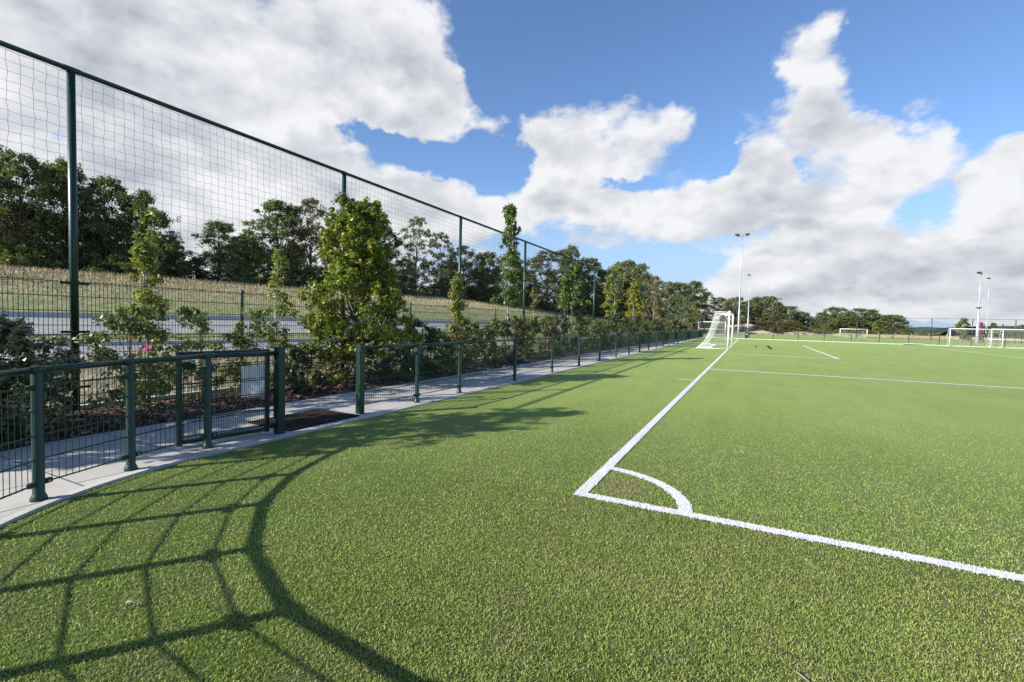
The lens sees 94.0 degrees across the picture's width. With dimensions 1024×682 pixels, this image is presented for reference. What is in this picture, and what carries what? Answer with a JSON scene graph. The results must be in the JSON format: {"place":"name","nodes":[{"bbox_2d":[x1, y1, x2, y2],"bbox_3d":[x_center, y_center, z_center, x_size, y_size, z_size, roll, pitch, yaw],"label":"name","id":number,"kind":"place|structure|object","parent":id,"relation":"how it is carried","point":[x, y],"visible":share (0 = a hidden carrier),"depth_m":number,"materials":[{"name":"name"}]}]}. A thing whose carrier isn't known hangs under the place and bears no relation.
{"place":"outdoors","nodes":[
{"label":"outdoors","id":0,"kind":"place"},
{"bbox_2d":[0,339,538,362],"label":"cycle path","id":1,"kind":"structure","parent":0,"point":[119,347],"depth_m":14.54,"materials":[{"name":"grey asphalt"}]},
{"bbox_2d":[32,336,485,346],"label":"cycle path kerb","id":2,"kind":"structure","parent":1,"relation":"on","point":[167,342],"depth_m":15.84,"materials":[{"name":"concrete"}]},
{"bbox_2d":[27,331,611,405],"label":"verge grass","id":3,"kind":"structure","parent":0,"point":[170,335],"depth_m":14.97,"materials":[{"name":"green plant"}]},
{"bbox_2d":[3,317,639,333],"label":"road","id":4,"kind":"structure","parent":0,"point":[95,327],"depth_m":19.55,"materials":[{"name":"grey asphalt"}]},
{"bbox_2d":[0,311,591,324],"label":"road kerb","id":5,"kind":"structure","parent":4,"relation":"on","point":[60,314],"depth_m":21.45,"materials":[{"name":"concrete"}]},
{"bbox_2d":[0,338,676,449],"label":"planting bed","id":6,"kind":"object","parent":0,"point":[288,400],"visible":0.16,"depth_m":7.83,"materials":[{"name":"brown wood"}]},
{"bbox_2d":[0,310,91,437],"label":"laurel shrub","id":7,"kind":"object","parent":6,"relation":"on","point":[14,339],"visible":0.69,"depth_m":5.67,"materials":[{"name":"green plant"}]},
{"bbox_2d":[72,302,184,409],"bbox_3d":[-5.401,0.257,6.881,1.113,1.632,1.358,1,2,-5],"label":"rose bush","id":8,"kind":"object","parent":6,"relation":"on","point":[103,353],"visible":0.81,"depth_m":6.63,"materials":[{"name":"green plant"}]},
{"bbox_2d":[116,207,174,410],"bbox_3d":[-5.446,-0.475,7.070,0.718,3.071,0.691,3,3,27],"label":"maple sapling","id":9,"kind":"object","parent":6,"relation":"on","point":[147,262],"visible":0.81,"depth_m":7.07,"materials":[{"name":"green plant"}]},
{"bbox_2d":[153,306,255,404],"bbox_3d":[-5.076,0.235,7.909,1.527,1.650,1.484,3,3,27],"label":"shrub","id":10,"kind":"object","parent":6,"relation":"on","point":[192,313],"visible":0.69,"depth_m":7.80,"materials":[{"name":"green plant"}]},
{"bbox_2d":[218,306,296,389],"bbox_3d":[-4.705,0.193,8.840,1.232,1.673,1.223,-1,3,-38],"label":"shrub","id":11,"kind":"object","parent":6,"relation":"on","point":[257,327],"visible":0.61,"depth_m":8.70,"materials":[{"name":"green plant"}]},
{"bbox_2d":[260,247,292,349],"bbox_3d":[-4.526,-0.388,9.119,0.644,2.769,0.593,3,3,27],"label":"maple sapling","id":12,"kind":"object","parent":6,"relation":"on","point":[279,309],"visible":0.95,"depth_m":9.08,"materials":[{"name":"green plant"}]},
{"bbox_2d":[270,346,329,394],"bbox_3d":[-4.208,0.577,9.304,1.011,0.950,1.103,3,3,27],"label":"shrub","id":13,"kind":"object","parent":6,"relation":"on","point":[294,378],"visible":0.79,"depth_m":9.27,"materials":[{"name":"green plant"}]},
{"bbox_2d":[271,340,342,386],"bbox_3d":[-4.417,0.530,10.255,1.448,1.114,1.211,-1,3,-42],"label":"shrub","id":14,"kind":"object","parent":6,"relation":"on","point":[306,345],"visible":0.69,"depth_m":10.16,"materials":[{"name":"green plant"}]},
{"bbox_2d":[0,40,680,412],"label":"ball fence","id":15,"kind":"object","parent":6,"relation":"on","point":[74,282],"visible":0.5,"depth_m":8.08,"materials":[{"name":"green metal"}]},
{"bbox_2d":[323,339,377,380],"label":"shrub","id":16,"kind":"object","parent":6,"relation":"on","point":[341,373],"visible":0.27,"depth_m":11.02,"materials":[{"name":"green plant"}]},
{"bbox_2d":[288,192,423,381],"bbox_3d":[-3.458,-1.134,10.645,2.556,4.190,2.552,3,3,27],"label":"maple tree","id":17,"kind":"object","parent":6,"relation":"on","point":[363,257],"visible":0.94,"depth_m":10.29,"materials":[{"name":"green plant"}]},
{"bbox_2d":[343,327,414,381],"bbox_3d":[-3.125,0.356,11.656,1.500,1.498,1.638,4,3,41],"label":"shrub","id":18,"kind":"object","parent":6,"relation":"on","point":[383,363],"visible":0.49,"depth_m":11.40,"materials":[{"name":"green plant"}]},
{"bbox_2d":[368,316,414,375],"bbox_3d":[-3.248,0.202,12.457,1.448,1.783,1.211,-1,3,-39],"label":"shrub","id":19,"kind":"object","parent":6,"relation":"on","point":[401,367],"visible":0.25,"depth_m":12.32,"materials":[{"name":"green plant"}]},
{"bbox_2d":[390,318,452,375],"bbox_3d":[-2.496,0.239,12.706,1.638,1.722,1.500,0,3,-32],"label":"shrub","id":20,"kind":"object","parent":6,"relation":"on","point":[419,323],"visible":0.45,"depth_m":12.56,"materials":[{"name":"green plant"}]},
{"bbox_2d":[412,326,454,374],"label":"shrub","id":21,"kind":"object","parent":6,"relation":"on","point":[429,336],"visible":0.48,"depth_m":12.90,"materials":[{"name":"green plant"}]},
{"bbox_2d":[409,327,457,371],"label":"shrub","id":22,"kind":"object","parent":6,"relation":"on","point":[440,335],"visible":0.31,"depth_m":13.26,"materials":[{"name":"green plant"}]},
{"bbox_2d":[441,272,467,355],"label":"maple sapling","id":23,"kind":"object","parent":6,"relation":"on","point":[454,307],"visible":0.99,"depth_m":14.49,"materials":[{"name":"green plant"}]},
{"bbox_2d":[437,331,480,369],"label":"shrub","id":24,"kind":"object","parent":6,"relation":"on","point":[474,346],"visible":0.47,"depth_m":14.09,"materials":[{"name":"green plant"}]},
{"bbox_2d":[439,325,483,366],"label":"shrub","id":25,"kind":"object","parent":6,"relation":"on","point":[465,330],"visible":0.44,"depth_m":14.80,"materials":[{"name":"green plant"}]},
{"bbox_2d":[444,315,481,364],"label":"shrub","id":26,"kind":"object","parent":6,"relation":"on","point":[467,325],"visible":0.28,"depth_m":15.44,"materials":[{"name":"green plant"}]},
{"bbox_2d":[456,321,494,364],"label":"shrub","id":27,"kind":"object","parent":6,"relation":"on","point":[483,328],"visible":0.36,"depth_m":15.76,"materials":[{"name":"green plant"}]},
{"bbox_2d":[475,317,507,364],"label":"shrub","id":28,"kind":"object","parent":6,"relation":"on","point":[494,324],"visible":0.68,"depth_m":16.42,"materials":[{"name":"green plant"}]},
{"bbox_2d":[485,319,523,361],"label":"shrub","id":29,"kind":"object","parent":6,"relation":"on","point":[504,323],"visible":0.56,"depth_m":17.29,"materials":[{"name":"green plant"}]},
{"bbox_2d":[490,202,526,357],"bbox_3d":[-0.032,-2.199,17.750,1.427,5.878,1.304,4,3,44],"label":"poplar tree","id":30,"kind":"object","parent":6,"relation":"on","point":[511,257],"visible":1,"depth_m":17.63,"materials":[{"name":"green plant"}]},
{"bbox_2d":[496,315,527,358],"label":"shrub","id":31,"kind":"object","parent":6,"relation":"on","point":[521,334],"visible":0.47,"depth_m":18.42,"materials":[{"name":"green plant"}]},
{"bbox_2d":[509,315,535,357],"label":"shrub","id":32,"kind":"object","parent":6,"relation":"on","point":[526,326],"visible":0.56,"depth_m":18.83,"materials":[{"name":"green plant"}]},
{"bbox_2d":[510,318,542,357],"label":"shrub","id":33,"kind":"object","parent":6,"relation":"on","point":[532,321],"visible":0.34,"depth_m":19.71,"materials":[{"name":"green plant"}]},
{"bbox_2d":[534,318,560,356],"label":"shrub","id":34,"kind":"object","parent":6,"relation":"on","point":[544,322],"visible":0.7,"depth_m":20.74,"materials":[{"name":"green plant"}]},
{"bbox_2d":[538,312,567,354],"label":"shrub","id":35,"kind":"object","parent":6,"relation":"on","point":[556,325],"visible":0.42,"depth_m":21.67,"materials":[{"name":"green plant"}]},
{"bbox_2d":[554,314,579,353],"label":"shrub","id":36,"kind":"object","parent":6,"relation":"on","point":[564,325],"visible":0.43,"depth_m":22.57,"materials":[{"name":"green plant"}]},
{"bbox_2d":[554,262,591,347],"bbox_3d":[3.130,-1.690,24.019,1.856,4.488,1.717,3,3,27],"label":"maple tree","id":37,"kind":"object","parent":6,"relation":"on","point":[574,273],"visible":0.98,"depth_m":23.90,"materials":[{"name":"green plant"}]},
{"bbox_2d":[568,315,596,351],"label":"shrub","id":38,"kind":"object","parent":6,"relation":"on","point":[584,327],"visible":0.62,"depth_m":24.34,"materials":[{"name":"green plant"}]},
{"bbox_2d":[600,264,631,342],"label":"maple tree","id":39,"kind":"object","parent":6,"relation":"on","point":[614,289],"visible":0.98,"depth_m":31.65,"materials":[{"name":"green plant"}]},
{"bbox_2d":[624,281,645,318],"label":"maple tree","id":40,"kind":"object","parent":6,"relation":"on","point":[632,301],"visible":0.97,"depth_m":36.46,"materials":[{"name":"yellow plant"}]},
{"bbox_2d":[638,275,670,324],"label":"maple tree","id":41,"kind":"object","parent":6,"relation":"on","point":[656,300],"visible":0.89,"depth_m":43.93,"materials":[{"name":"green plant"}]},
{"bbox_2d":[654,282,688,331],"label":"maple tree","id":42,"kind":"object","parent":6,"relation":"on","point":[672,285],"visible":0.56,"depth_m":53.47,"materials":[{"name":"green plant"}]},
{"bbox_2d":[0,269,690,410],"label":"embankment","id":43,"kind":"structure","parent":0,"point":[212,310],"depth_m":25.73,"materials":[{"name":"green plant"}]},
{"bbox_2d":[0,144,34,264],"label":"dark tree","id":44,"kind":"object","parent":43,"relation":"on","point":[10,217],"visible":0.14,"depth_m":34.63,"materials":[{"name":"green plant"}]},
{"bbox_2d":[0,244,47,268],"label":"thicket bush","id":45,"kind":"object","parent":43,"relation":"on","point":[7,252],"visible":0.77,"depth_m":32.35,"materials":[{"name":"green plant"}]},
{"bbox_2d":[0,149,68,270],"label":"dark tree","id":46,"kind":"object","parent":43,"relation":"on","point":[15,167],"visible":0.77,"depth_m":33.78,"materials":[{"name":"green plant"}]},
{"bbox_2d":[24,156,121,272],"bbox_3d":[-34.443,-9.290,37.136,6.982,10.009,6.334,2,3,22],"label":"dark tree","id":47,"kind":"object","parent":43,"relation":"on","point":[63,175],"visible":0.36,"depth_m":36.14,"materials":[{"name":"green plant"}]},
{"bbox_2d":[63,175,143,273],"bbox_3d":[-32.339,-8.560,37.970,5.589,9.075,5.568,0,3,-26],"label":"dark tree","id":48,"kind":"object","parent":43,"relation":"on","point":[100,202],"visible":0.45,"depth_m":37.06,"materials":[{"name":"green plant"}]},
{"bbox_2d":[82,253,134,275],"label":"thicket bush","id":49,"kind":"object","parent":43,"relation":"on","point":[113,257],"visible":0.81,"depth_m":35.02,"materials":[{"name":"green plant"}]},
{"bbox_2d":[96,188,183,277],"bbox_3d":[-29.562,-8.322,38.496,5.603,8.072,5.943,2,3,17],"label":"dark tree","id":50,"kind":"object","parent":43,"relation":"on","point":[143,202],"visible":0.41,"depth_m":37.73,"materials":[{"name":"green plant"}]},
{"bbox_2d":[152,234,197,279],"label":"dark tree","id":51,"kind":"object","parent":43,"relation":"on","point":[172,256],"visible":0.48,"depth_m":38.51,"materials":[{"name":"green plant"}]},
{"bbox_2d":[168,250,216,281],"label":"thicket bush","id":52,"kind":"object","parent":43,"relation":"on","point":[186,264],"visible":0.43,"depth_m":40.12,"materials":[{"name":"green plant"}]},
{"bbox_2d":[184,219,258,284],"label":"grey green tree","id":53,"kind":"object","parent":43,"relation":"on","point":[214,259],"visible":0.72,"depth_m":41.87,"materials":[{"name":"green plant"}]},
{"bbox_2d":[216,260,258,285],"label":"thicket bush","id":54,"kind":"object","parent":43,"relation":"on","point":[227,267],"visible":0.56,"depth_m":40.97,"materials":[{"name":"green plant"}]},
{"bbox_2d":[220,234,276,284],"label":"grey green tree","id":55,"kind":"object","parent":43,"relation":"on","point":[254,246],"visible":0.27,"depth_m":44.72,"materials":[{"name":"green plant"}]},
{"bbox_2d":[238,198,317,286],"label":"grey green tree","id":56,"kind":"object","parent":43,"relation":"on","point":[269,220],"visible":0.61,"depth_m":46.70,"materials":[{"name":"green plant"}]},
{"bbox_2d":[0,264,594,320],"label":"long grass","id":57,"kind":"structure","parent":43,"relation":"on","point":[15,269],"depth_m":32.37,"materials":[{"name":"green plant"}]},
{"bbox_2d":[275,197,340,287],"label":"birch tree","id":58,"kind":"object","parent":43,"relation":"on","point":[308,207],"visible":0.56,"depth_m":48.47,"materials":[{"name":"green plant"}]},
{"bbox_2d":[374,224,413,294],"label":"dark tree","id":59,"kind":"object","parent":43,"relation":"on","point":[392,235],"visible":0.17,"depth_m":57.23,"materials":[{"name":"green plant"}]},
{"bbox_2d":[392,216,441,296],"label":"willow tree","id":60,"kind":"object","parent":43,"relation":"on","point":[397,252],"visible":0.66,"depth_m":57.81,"materials":[{"name":"green plant"}]},
{"bbox_2d":[420,232,462,298],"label":"willow tree","id":61,"kind":"object","parent":43,"relation":"on","point":[443,255],"visible":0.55,"depth_m":60.39,"materials":[{"name":"green plant"}]},
{"bbox_2d":[438,245,488,300],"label":"birch tree","id":62,"kind":"object","parent":43,"relation":"on","point":[471,273],"visible":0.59,"depth_m":62.69,"materials":[{"name":"green plant"}]},
{"bbox_2d":[461,251,506,303],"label":"dark tree","id":63,"kind":"object","parent":43,"relation":"on","point":[490,262],"visible":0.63,"depth_m":63.98,"materials":[{"name":"green plant"}]},
{"bbox_2d":[491,256,539,306],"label":"birch tree","id":64,"kind":"object","parent":43,"relation":"on","point":[528,278],"visible":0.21,"depth_m":70.97,"materials":[{"name":"green plant"}]},
{"bbox_2d":[516,250,586,312],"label":"birch tree","id":65,"kind":"object","parent":43,"relation":"on","point":[550,274],"visible":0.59,"depth_m":71.78,"materials":[{"name":"green plant"}]},
{"bbox_2d":[554,244,592,313],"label":"dark tree","id":66,"kind":"object","parent":43,"relation":"on","point":[569,251],"visible":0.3,"depth_m":78.17,"materials":[{"name":"green plant"}]},
{"bbox_2d":[578,257,605,318],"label":"dark tree","id":67,"kind":"object","parent":43,"relation":"on","point":[596,264],"visible":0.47,"depth_m":79.07,"materials":[{"name":"green plant"}]},
{"bbox_2d":[585,268,638,320],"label":"grey green tree","id":68,"kind":"object","parent":43,"relation":"on","point":[615,272],"visible":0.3,"depth_m":80.36,"materials":[{"name":"green plant"}]},
{"bbox_2d":[599,259,650,320],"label":"oak tree","id":69,"kind":"object","parent":43,"relation":"on","point":[626,263],"visible":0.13,"depth_m":83.55,"materials":[{"name":"green plant"}]},
{"bbox_2d":[619,263,663,320],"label":"oak tree","id":70,"kind":"object","parent":43,"relation":"on","point":[638,269],"visible":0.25,"depth_m":81.43,"materials":[{"name":"green plant"}]},
{"bbox_2d":[665,281,703,330],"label":"grey green tree","id":71,"kind":"object","parent":43,"relation":"on","point":[680,287],"visible":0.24,"depth_m":88.50,"materials":[{"name":"green plant"}]},
{"bbox_2d":[0,337,703,518],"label":"path","id":72,"kind":"structure","parent":0,"point":[99,455],"depth_m":5.78,"materials":[{"name":"grey concrete"}]},
{"bbox_2d":[0,351,276,502],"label":"pitch fence","id":73,"kind":"object","parent":72,"relation":"on","point":[37,386],"visible":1,"depth_m":4.42,"materials":[{"name":"green metal"}]},
{"bbox_2d":[272,346,285,434],"bbox_3d":[-2.991,0.634,6.115,0.108,1.121,0.135,3,3,27],"label":"gate post","id":74,"kind":"object","parent":72,"relation":"on","point":[279,392],"visible":1,"depth_m":6.09,"materials":[{"name":"metal"}]},
{"bbox_2d":[176,349,269,446],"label":"gate","id":75,"kind":"structure","parent":74,"relation":"attached to","point":[179,401],"depth_m":5.68,"materials":[{"name":"green metal"}]},
{"bbox_2d":[241,365,262,397],"bbox_3d":[-3.280,0.513,6.075,0.006,0.400,0.315,3,3,37],"label":"sign board","id":76,"kind":"object","parent":75,"relation":"attached to","point":[254,371],"visible":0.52,"depth_m":6.06,"materials":[{"name":"white"}]},
{"bbox_2d":[247,409,358,430],"bbox_3d":[-3.027,1.142,7.008,0.900,0.022,1.220,3,3,28],"label":"scraper mat","id":77,"kind":"object","parent":72,"relation":"on","point":[303,419],"visible":0.95,"depth_m":6.98,"materials":[{"name":"rubber"}]},
{"bbox_2d":[356,343,364,413],"bbox_3d":[-2.387,0.595,7.501,0.108,1.111,0.114,3,3,27],"label":"gate post","id":78,"kind":"object","parent":72,"relation":"on","point":[360,373],"visible":0.99,"depth_m":7.46,"materials":[{"name":"green metal"}]},
{"bbox_2d":[364,329,703,404],"bbox_3d":[10.911,-0.177,33.917,0.181,1.078,59.085,3,3,27],"label":"pitch fence","id":79,"kind":"object","parent":72,"relation":"on","point":[692,334],"visible":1,"depth_m":12.20,"materials":[{"name":"green metal"}]},
{"bbox_2d":[0,332,1008,517],"bbox_3d":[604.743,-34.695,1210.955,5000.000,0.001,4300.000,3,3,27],"label":"ground","id":80,"kind":"structure","parent":0,"point":[343,393],"depth_m":91.06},
{"bbox_2d":[29,351,548,411],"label":"bed kerb","id":81,"kind":"structure","parent":80,"relation":"on","point":[166,396],"depth_m":8.44,"materials":[{"name":"concrete"}]},
{"bbox_2d":[0,337,704,528],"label":"turf kerb","id":82,"kind":"structure","parent":80,"relation":"on","point":[18,515],"depth_m":5.04,"materials":[{"name":"concrete"}]},
{"bbox_2d":[671,297,705,331],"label":"willow tree","id":83,"kind":"object","parent":80,"relation":"on","point":[696,317],"visible":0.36,"depth_m":74.61,"materials":[{"name":"green plant"}]},
{"bbox_2d":[672,280,713,332],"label":"dark tree","id":84,"kind":"object","parent":80,"relation":"on","point":[703,297],"visible":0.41,"depth_m":92.65,"materials":[{"name":"green plant"}]},
{"bbox_2d":[696,293,727,332],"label":"willow tree","id":85,"kind":"object","parent":80,"relation":"on","point":[714,307],"visible":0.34,"depth_m":96.34,"materials":[{"name":"green plant"}]},
{"bbox_2d":[700,297,740,332],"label":"birch tree","id":86,"kind":"object","parent":80,"relation":"on","point":[727,303],"visible":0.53,"depth_m":108.62,"materials":[{"name":"green plant"}]},
{"bbox_2d":[718,296,753,324],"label":"oak tree","id":87,"kind":"object","parent":80,"relation":"on","point":[743,307],"visible":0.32,"depth_m":120.65,"materials":[{"name":"green plant"}]},
{"bbox_2d":[736,296,795,330],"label":"oak tree","id":88,"kind":"object","parent":80,"relation":"on","point":[756,309],"visible":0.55,"depth_m":121.52,"materials":[{"name":"green plant"}]},
{"bbox_2d":[750,316,803,333],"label":"tree","id":89,"kind":"object","parent":80,"relation":"on","point":[776,319],"visible":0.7,"depth_m":112.85,"materials":[{"name":"green plant"}]},
{"bbox_2d":[774,306,809,331],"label":"oak tree","id":90,"kind":"object","parent":80,"relation":"on","point":[797,317],"visible":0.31,"depth_m":136.89,"materials":[{"name":"green plant"}]},
{"bbox_2d":[807,306,853,332],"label":"oak tree","id":91,"kind":"object","parent":80,"relation":"on","point":[827,316],"visible":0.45,"depth_m":135.35,"materials":[{"name":"green plant"}]},
{"bbox_2d":[824,316,874,333],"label":"oak tree","id":92,"kind":"object","parent":80,"relation":"on","point":[849,323],"visible":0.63,"depth_m":128.65,"materials":[{"name":"green plant"}]},
{"bbox_2d":[834,308,890,332],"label":"oak tree","id":93,"kind":"object","parent":80,"relation":"on","point":[872,312],"visible":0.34,"depth_m":130.99,"materials":[{"name":"green plant"}]},
{"bbox_2d":[705,337,1023,348],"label":"kerb","id":94,"kind":"structure","parent":80,"relation":"on","point":[866,342],"depth_m":53.94,"materials":[{"name":"concrete"}]},
{"bbox_2d":[871,314,913,334],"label":"oak tree","id":95,"kind":"object","parent":80,"relation":"on","point":[898,319],"visible":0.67,"depth_m":123.55,"materials":[{"name":"green plant"}]},
{"bbox_2d":[862,332,1023,340],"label":"board edge","id":96,"kind":"object","parent":80,"relation":"on","point":[912,336],"visible":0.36,"depth_m":91.91,"materials":[{"name":"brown wood"}]},
{"bbox_2d":[0,338,1023,681],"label":"pitch turf","id":97,"kind":"structure","parent":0,"point":[872,362],"depth_m":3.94,"materials":[{"name":"green plastic"}]},
{"bbox_2d":[611,467,692,512],"bbox_3d":[1.350,1.372,4.519,0.337,0.024,1.258,1,3,-19],"label":"corner arc line","id":98,"kind":"object","parent":97,"relation":"on","point":[683,503],"visible":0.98,"depth_m":4.43,"materials":[{"name":"white paint"}]},
{"bbox_2d":[573,339,737,496],"bbox_3d":[14.323,0.545,31.659,0.157,0.024,61.419,3,3,27],"label":"goal line","id":99,"kind":"object","parent":97,"relation":"on","point":[587,486],"visible":1,"depth_m":5.93,"materials":[{"name":"white paint"}]},
{"bbox_2d":[696,311,733,348],"bbox_3d":[15.109,-0.859,35.239,2.029,2.560,7.560,3,3,27],"label":"goal","id":100,"kind":"object","parent":97,"relation":"on","point":[728,314],"visible":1,"depth_m":34.13,"materials":[{"name":"white paint"}]},
{"bbox_2d":[584,493,1023,581],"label":"touch line","id":101,"kind":"object","parent":97,"relation":"on","point":[922,558],"visible":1,"depth_m":3.45,"materials":[{"name":"white paint"}]},
{"bbox_2d":[0,0,1023,327],"label":"sky","id":102,"kind":"structure","parent":0,"point":[869,154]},
{"bbox_2d":[703,333,1023,347],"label":"pitch turf","id":103,"kind":"structure","parent":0,"point":[833,338],"depth_m":70.59,"materials":[{"name":"green plant"}]},
{"bbox_2d":[705,329,1023,346],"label":"cross fence","id":104,"kind":"object","parent":103,"relation":"on","point":[782,332],"visible":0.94,"depth_m":54.03,"materials":[{"name":"green metal"}]},
{"bbox_2d":[856,317,1023,341],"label":"ball fence","id":105,"kind":"object","parent":103,"relation":"on","point":[934,325],"visible":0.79,"depth_m":80.71,"materials":[{"name":"metal"}]},
{"bbox_2d":[784,331,1023,341],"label":"dry bank","id":106,"kind":"structure","parent":0,"point":[811,334],"depth_m":101.70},
{"bbox_2d":[939,325,1023,338],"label":"dune hill","id":107,"kind":"structure","parent":0,"point":[953,332],"depth_m":159.52,"materials":[{"name":"beige sand"}]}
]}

